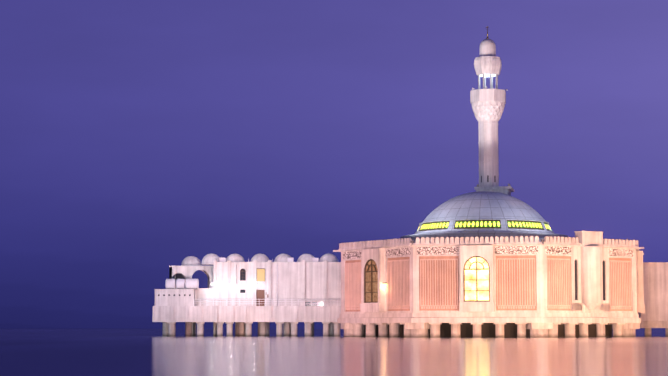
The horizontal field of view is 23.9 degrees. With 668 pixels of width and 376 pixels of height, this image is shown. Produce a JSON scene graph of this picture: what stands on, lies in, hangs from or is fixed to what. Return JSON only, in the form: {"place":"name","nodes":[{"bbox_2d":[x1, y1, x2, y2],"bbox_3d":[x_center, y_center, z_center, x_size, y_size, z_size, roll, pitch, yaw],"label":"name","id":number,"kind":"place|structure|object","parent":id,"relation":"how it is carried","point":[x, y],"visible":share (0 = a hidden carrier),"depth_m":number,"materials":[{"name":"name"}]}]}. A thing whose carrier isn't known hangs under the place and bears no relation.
{"place":"outdoors","nodes":[
{"label":"outdoors","id":0,"kind":"place"},
{"bbox_2d":[0,329,667,375],"bbox_3d":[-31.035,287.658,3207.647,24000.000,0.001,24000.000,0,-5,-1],"label":"sea water","id":1,"kind":"structure","parent":0,"point":[89,352],"depth_m":67.28,"materials":[{"name":"liquid"}]},
{"bbox_2d":[152,253,340,321],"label":"annex wing","id":2,"kind":"structure","parent":1,"relation":"in","point":[257,277],"depth_m":233.18,"materials":[{"name":"white paint"}]},
{"bbox_2d":[165,279,198,289],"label":"water tanks","id":3,"kind":"object","parent":2,"relation":"on","point":[181,284],"visible":0.94,"depth_m":232.19,"materials":[{"name":"white plastic"}]},
{"bbox_2d":[194,299,340,305],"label":"deck railing","id":4,"kind":"object","parent":2,"relation":"on","point":[265,301],"visible":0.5,"depth_m":230.95,"materials":[{"name":"white metal"}]},
{"bbox_2d":[162,322,340,335],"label":"support pillars","id":5,"kind":"structure","parent":1,"relation":"in","point":[282,328],"depth_m":231.04,"materials":[{"name":"grey concrete"}]},
{"bbox_2d":[333,231,644,336],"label":"mosque hall","id":6,"kind":"structure","parent":1,"relation":"in","point":[588,277],"depth_m":202.68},
{"bbox_2d":[401,191,567,242],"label":"dome","id":7,"kind":"structure","parent":6,"relation":"on","point":[484,214],"depth_m":214.34,"materials":[{"name":"grey metal"}]},
{"bbox_2d":[341,323,639,337],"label":"support pillars","id":8,"kind":"structure","parent":1,"relation":"in","point":[542,330],"depth_m":202.92,"materials":[{"name":"beige concrete"}]},
{"bbox_2d":[638,262,667,336],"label":"annex wing","id":9,"kind":"object","parent":1,"relation":"in","point":[655,281],"visible":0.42,"depth_m":226.92,"materials":[{"name":"paint"}]},
{"bbox_2d":[0,0,667,328],"label":"sky","id":10,"kind":"structure","parent":0,"point":[139,138],"materials":[{"name":"blue"}]},
{"bbox_2d":[470,26,513,195],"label":"minaret","id":11,"kind":"object","parent":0,"point":[488,105],"visible":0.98,"depth_m":247.93,"materials":[{"name":"paint"}]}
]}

